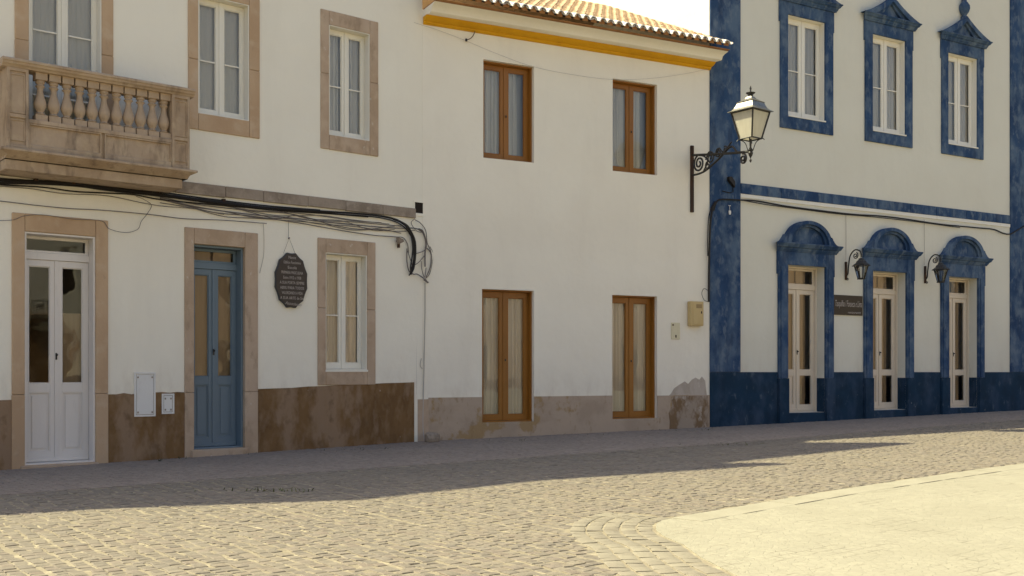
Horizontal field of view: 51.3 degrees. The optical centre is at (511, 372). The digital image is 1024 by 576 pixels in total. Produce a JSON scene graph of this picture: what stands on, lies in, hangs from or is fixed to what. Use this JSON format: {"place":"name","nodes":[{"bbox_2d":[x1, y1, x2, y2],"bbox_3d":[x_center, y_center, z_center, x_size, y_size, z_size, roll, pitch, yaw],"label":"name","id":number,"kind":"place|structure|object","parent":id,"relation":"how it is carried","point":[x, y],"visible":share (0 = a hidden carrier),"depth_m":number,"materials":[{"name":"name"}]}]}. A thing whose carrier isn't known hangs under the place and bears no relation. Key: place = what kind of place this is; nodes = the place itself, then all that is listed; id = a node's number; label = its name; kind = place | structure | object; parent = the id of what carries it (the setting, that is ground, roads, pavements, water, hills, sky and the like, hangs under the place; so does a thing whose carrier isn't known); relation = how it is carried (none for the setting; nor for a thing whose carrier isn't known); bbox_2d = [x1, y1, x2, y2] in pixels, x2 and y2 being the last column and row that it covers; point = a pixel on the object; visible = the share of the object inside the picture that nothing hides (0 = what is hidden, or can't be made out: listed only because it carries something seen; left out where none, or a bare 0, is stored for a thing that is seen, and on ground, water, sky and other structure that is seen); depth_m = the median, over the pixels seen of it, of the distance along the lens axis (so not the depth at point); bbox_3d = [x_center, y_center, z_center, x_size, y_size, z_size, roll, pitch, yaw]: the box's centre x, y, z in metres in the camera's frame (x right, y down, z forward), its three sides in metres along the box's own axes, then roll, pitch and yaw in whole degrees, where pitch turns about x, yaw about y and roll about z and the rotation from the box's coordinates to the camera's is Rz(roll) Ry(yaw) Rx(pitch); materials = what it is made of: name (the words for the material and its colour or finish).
{"place":"outdoors","nodes":[
{"label":"outdoors","id":0,"kind":"place"},
{"bbox_2d":[0,393,1023,575],"bbox_3d":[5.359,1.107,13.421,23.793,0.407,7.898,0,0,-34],"label":"road","id":1,"kind":"structure","parent":0,"point":[841,451],"depth_m":9.79,"materials":[{"name":"stone"}]},
{"bbox_2d":[157,418,881,492],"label":"weeds","id":2,"kind":"object","parent":1,"relation":"on","point":[360,448],"visible":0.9,"depth_m":11.06,"materials":[{"name":"green plant"}]},
{"bbox_2d":[569,512,730,575],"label":"kerb rows","id":3,"kind":"object","parent":1,"relation":"on","point":[611,560],"visible":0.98,"depth_m":7.30,"materials":[{"name":"beige stone"}]},
{"bbox_2d":[673,463,1023,520],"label":"kerb","id":4,"kind":"structure","parent":1,"relation":"on","point":[716,514],"depth_m":9.98,"materials":[{"name":"stone"}]},
{"bbox_2d":[699,469,999,513],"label":"kerb joints","id":5,"kind":"object","parent":4,"relation":"on","point":[862,485],"visible":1,"depth_m":10.37,"materials":[{"name":"grey concrete"}]},
{"bbox_2d":[0,410,1023,494],"bbox_3d":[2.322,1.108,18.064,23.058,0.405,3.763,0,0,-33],"label":"sidewalk","id":6,"kind":"structure","parent":0,"point":[323,459],"depth_m":15.42,"materials":[{"name":"stone"}]},
{"bbox_2d":[424,432,439,441],"bbox_3d":[-1.317,1.075,17.588,0.254,0.174,0.193,0,0,-29],"label":"stone","id":7,"kind":"object","parent":6,"relation":"on","point":[431,437],"visible":0.97,"depth_m":17.52,"materials":[{"name":"grey stone"}]},
{"bbox_2d":[656,468,1023,575],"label":"plaza","id":8,"kind":"structure","parent":0,"point":[973,525],"depth_m":7.74,"materials":[{"name":"stone"}]},
{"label":"ground","id":9,"kind":"structure","parent":0,"visible":0},
{"bbox_2d":[0,0,423,469],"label":"house","id":10,"kind":"structure","parent":9,"relation":"on","point":[312,104],"depth_m":15.64,"materials":[{"name":"paint"}]},
{"bbox_2d":[24,231,94,464],"bbox_3d":[-6.075,-0.310,14.237,0.898,3.038,0.320,0,0,-39],"label":"door","id":11,"kind":"structure","parent":10,"relation":"in","point":[59,411],"depth_m":14.33,"materials":[{"name":"white paint"}]},
{"bbox_2d":[29,0,100,122],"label":"balcony door","id":12,"kind":"structure","parent":10,"relation":"in","point":[67,33],"depth_m":14.28,"materials":[{"name":"white paint"}]},
{"bbox_2d":[0,196,151,232],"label":"wire","id":13,"kind":"object","parent":10,"relation":"attached to","point":[87,219],"visible":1,"depth_m":14.30,"materials":[{"name":"grey"}]},
{"bbox_2d":[0,186,266,223],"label":"wire","id":14,"kind":"object","parent":10,"relation":"attached to","point":[121,211],"visible":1,"depth_m":14.56,"materials":[{"name":"grey"}]},
{"bbox_2d":[134,372,155,416],"bbox_3d":[-5.101,0.308,14.819,0.299,0.615,0.035,0,0,-39],"label":"service hatch","id":15,"kind":"object","parent":10,"relation":"attached to","point":[144,392],"visible":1,"depth_m":14.80,"materials":[{"name":"grey metal"}]},
{"bbox_2d":[136,374,153,414],"bbox_3d":[-5.103,0.308,14.821,0.239,0.555,0.029,0,0,-39],"label":"door","id":16,"kind":"structure","parent":15,"relation":"in","point":[145,382],"depth_m":14.81,"materials":[{"name":"white metal"}]},
{"bbox_2d":[162,394,173,413],"bbox_3d":[-4.848,0.443,15.026,0.181,0.286,0.035,0,0,-39],"label":"service hatch","id":17,"kind":"object","parent":10,"relation":"attached to","point":[167,404],"visible":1,"depth_m":15.01,"materials":[{"name":"grey metal"}]},
{"bbox_2d":[164,396,171,411],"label":"door","id":18,"kind":"structure","parent":17,"relation":"in","point":[168,402],"depth_m":15.02,"materials":[{"name":"white metal"}]},
{"bbox_2d":[0,178,415,275],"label":"cable bundle","id":19,"kind":"object","parent":10,"relation":"attached to","point":[123,191],"visible":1,"depth_m":15.11,"materials":[{"name":"black"}]},
{"bbox_2d":[393,219,414,274],"bbox_3d":[-1.770,-2.052,17.481,0.443,0.894,0.043,0,0,-39],"label":"cable loop","id":20,"kind":"object","parent":19,"relation":"hanging from","point":[412,256],"visible":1,"depth_m":17.55,"materials":[{"name":"black rubber"}]},
{"bbox_2d":[188,244,242,448],"bbox_3d":[-4.361,-0.365,15.649,0.778,2.948,0.230,0,0,-39],"label":"door","id":21,"kind":"structure","parent":10,"relation":"in","point":[218,283],"depth_m":15.74,"materials":[{"name":"blue paint"}]},
{"bbox_2d":[198,0,248,120],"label":"window","id":22,"kind":"structure","parent":10,"relation":"in","point":[218,67],"depth_m":15.69,"materials":[{"name":"white paint"}]},
{"bbox_2d":[274,237,306,307],"bbox_3d":[-3.360,-1.514,16.219,0.536,1.070,0.059,0,0,-39],"label":"plaque","id":23,"kind":"object","parent":10,"relation":"attached to","point":[290,274],"visible":1,"depth_m":16.18,"materials":[{"name":"metal"}]},
{"bbox_2d":[160,197,424,252],"bbox_3d":[-3.184,-2.136,16.359,4.516,0.754,0.037,0,0,-39],"label":"wire bundle","id":24,"kind":"object","parent":10,"relation":"attached to","point":[271,218],"visible":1,"depth_m":16.32,"materials":[{"name":"grey"}]},
{"bbox_2d":[326,252,367,371],"bbox_3d":[-2.684,-0.939,16.940,0.770,1.868,0.261,0,0,-39],"label":"window","id":25,"kind":"structure","parent":10,"relation":"in","point":[341,316],"depth_m":17.02,"materials":[{"name":"white paint"}]},
{"bbox_2d":[329,25,369,140],"bbox_3d":[-2.658,-4.570,16.991,0.742,1.726,0.272,0,0,-39],"label":"window","id":26,"kind":"structure","parent":10,"relation":"in","point":[349,50],"depth_m":17.05,"materials":[{"name":"white paint"}]},
{"bbox_2d":[396,237,403,247],"bbox_3d":[-1.843,-2.117,17.415,0.104,0.159,0.130,0,0,-39],"label":"floodlight","id":27,"kind":"object","parent":10,"relation":"attached to","point":[399,240],"visible":1,"depth_m":17.37,"materials":[{"name":"grey metal"}]},
{"bbox_2d":[418,0,732,440],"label":"house","id":28,"kind":"structure","parent":9,"relation":"on","point":[566,231],"depth_m":18.98,"materials":[{"name":"white paint"}]},
{"bbox_2d":[406,220,432,282],"bbox_3d":[-1.524,-2.014,17.695,0.546,1.059,0.033,0,0,-39],"label":"wire tangle","id":29,"kind":"object","parent":28,"relation":"attached to","point":[424,256],"visible":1,"depth_m":17.75,"materials":[{"name":"grey rubber"}]},
{"bbox_2d":[416,283,425,435],"bbox_3d":[-1.524,-0.205,17.748,0.186,2.742,0.022,0,0,-27],"label":"conduit","id":30,"kind":"object","parent":28,"relation":"attached to","point":[424,351],"visible":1,"depth_m":17.78,"materials":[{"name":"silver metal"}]},
{"bbox_2d":[482,289,531,421],"bbox_3d":[-0.147,-0.282,18.673,1.008,2.293,0.211,0,0,-27],"label":"glazed door","id":31,"kind":"structure","parent":28,"relation":"in","point":[506,314],"depth_m":18.71,"materials":[{"name":"orange wood"}]},
{"bbox_2d":[483,61,531,161],"bbox_3d":[-0.141,-4.525,18.690,0.983,1.688,0.235,0,0,-27],"label":"window","id":32,"kind":"structure","parent":28,"relation":"in","point":[507,89],"depth_m":18.71,"materials":[{"name":"orange wood"}]},
{"bbox_2d":[414,22,706,79],"bbox_3d":[0.523,-5.705,18.781,7.330,0.777,0.005,0,0,-27],"label":"wire","id":33,"kind":"object","parent":28,"relation":"attached to","point":[560,72],"visible":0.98,"depth_m":19.07,"materials":[{"name":"black"}]},
{"bbox_2d":[612,295,654,418],"bbox_3d":[2.189,-0.278,19.871,0.988,2.273,0.212,0,0,-27],"label":"glazed door","id":34,"kind":"structure","parent":28,"relation":"in","point":[633,317],"depth_m":19.92,"materials":[{"name":"orange wood"}]},
{"bbox_2d":[613,80,654,174],"bbox_3d":[2.188,-4.525,19.885,0.978,1.688,0.235,0,0,-27],"label":"window","id":35,"kind":"structure","parent":28,"relation":"in","point":[633,103],"depth_m":19.95,"materials":[{"name":"orange wood"}]},
{"bbox_2d":[671,323,679,338],"bbox_3d":[3.084,-0.780,20.116,0.196,0.312,0.025,0,0,-27],"label":"cover plate","id":36,"kind":"object","parent":28,"relation":"attached to","point":[675,330],"visible":1,"depth_m":20.11,"materials":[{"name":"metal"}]},
{"bbox_2d":[687,301,703,325],"bbox_3d":[3.491,-1.113,20.266,0.306,0.465,0.126,0,0,-27],"label":"meter box","id":37,"kind":"object","parent":28,"relation":"attached to","point":[695,313],"visible":1,"depth_m":20.22,"materials":[{"name":"plastic"}]},
{"bbox_2d":[690,86,773,212],"bbox_3d":[3.783,-4.040,19.332,0.599,2.000,2.003,0,0,-36],"label":"street lantern","id":38,"kind":"object","parent":28,"relation":"attached to","point":[750,114],"visible":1,"depth_m":18.73,"materials":[{"name":"metal"}]},
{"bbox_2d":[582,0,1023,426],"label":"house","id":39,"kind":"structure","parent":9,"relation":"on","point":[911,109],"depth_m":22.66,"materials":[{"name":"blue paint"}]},
{"bbox_2d":[702,201,715,301],"bbox_3d":[3.773,-2.315,20.427,0.336,1.941,0.046,0,0,-24],"label":"cable","id":40,"kind":"object","parent":39,"relation":"attached to","point":[709,243],"visible":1,"depth_m":20.41,"materials":[{"name":"black plastic"}]},
{"bbox_2d":[722,176,734,192],"bbox_3d":[4.198,-3.634,20.660,0.287,0.316,0.078,0,0,-31],"label":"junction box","id":41,"kind":"object","parent":39,"relation":"attached to","point":[731,180],"visible":1,"depth_m":20.67,"materials":[{"name":"black plastic"}]},
{"bbox_2d":[788,266,816,411],"bbox_3d":[5.870,-0.675,22.010,1.068,2.988,0.118,0,0,-31],"label":"door","id":42,"kind":"structure","parent":39,"relation":"in","point":[797,372],"depth_m":22.13,"materials":[{"name":"beige paint"}]},
{"bbox_2d":[788,15,823,120],"bbox_3d":[5.940,-6.205,21.898,1.064,2.036,0.244,0,0,-31],"label":"window","id":43,"kind":"structure","parent":39,"relation":"in","point":[805,36],"depth_m":22.02,"materials":[{"name":"white paint"}]},
{"bbox_2d":[834,295,862,315],"bbox_3d":[7.056,-1.406,22.400,0.864,0.415,0.029,0,0,-31],"label":"signboard","id":44,"kind":"object","parent":39,"relation":"attached to","point":[847,305],"visible":1,"depth_m":22.39,"materials":[{"name":"brown"}]},
{"bbox_2d":[845,249,870,279],"bbox_3d":[7.146,-2.239,22.135,0.380,0.639,0.584,0,0,-31],"label":"wall lantern","id":45,"kind":"object","parent":39,"relation":"attached to","point":[861,262],"depth_m":22.07,"materials":[{"name":"metal"}]},
{"bbox_2d":[713,199,1023,234],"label":"cable","id":46,"kind":"object","parent":39,"relation":"attached to","point":[841,213],"visible":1,"depth_m":22.46,"materials":[{"name":"black plastic"}]},
{"bbox_2d":[924,220,924,263],"bbox_3d":[9.135,-2.876,23.627,0.018,1.004,0.010,0,0,-31],"label":"wire","id":47,"kind":"object","parent":46,"relation":"hanging from","point":[924,242],"visible":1,"depth_m":23.62,"materials":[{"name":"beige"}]},
{"bbox_2d":[873,272,897,409],"bbox_3d":[8.010,-0.680,23.276,1.078,2.978,0.118,0,0,-31],"label":"door","id":48,"kind":"structure","parent":39,"relation":"in","point":[880,294],"depth_m":23.41,"materials":[{"name":"beige paint"}]},
{"bbox_2d":[873,34,904,134],"bbox_3d":[8.070,-6.205,23.157,1.055,2.056,0.244,0,0,-31],"label":"window","id":49,"kind":"structure","parent":39,"relation":"in","point":[884,91],"depth_m":23.32,"materials":[{"name":"white paint"}]},
{"bbox_2d":[924,254,949,283],"bbox_3d":[9.300,-2.277,23.409,0.380,0.639,0.584,0,0,-31],"label":"wall lantern","id":50,"kind":"object","parent":39,"relation":"attached to","point":[940,266],"depth_m":23.34,"materials":[{"name":"black metal"}]},
{"bbox_2d":[949,278,968,406],"bbox_3d":[10.136,-0.680,24.535,1.038,2.958,0.118,0,0,-31],"label":"door","id":51,"kind":"structure","parent":39,"relation":"in","point":[955,297],"depth_m":24.68,"materials":[{"name":"beige paint"}]},
{"bbox_2d":[948,53,976,146],"bbox_3d":[10.205,-6.190,24.392,1.043,2.046,0.196,0,0,-31],"label":"window","id":52,"kind":"structure","parent":39,"relation":"in","point":[957,64],"depth_m":24.57,"materials":[{"name":"white paint"}]}
]}

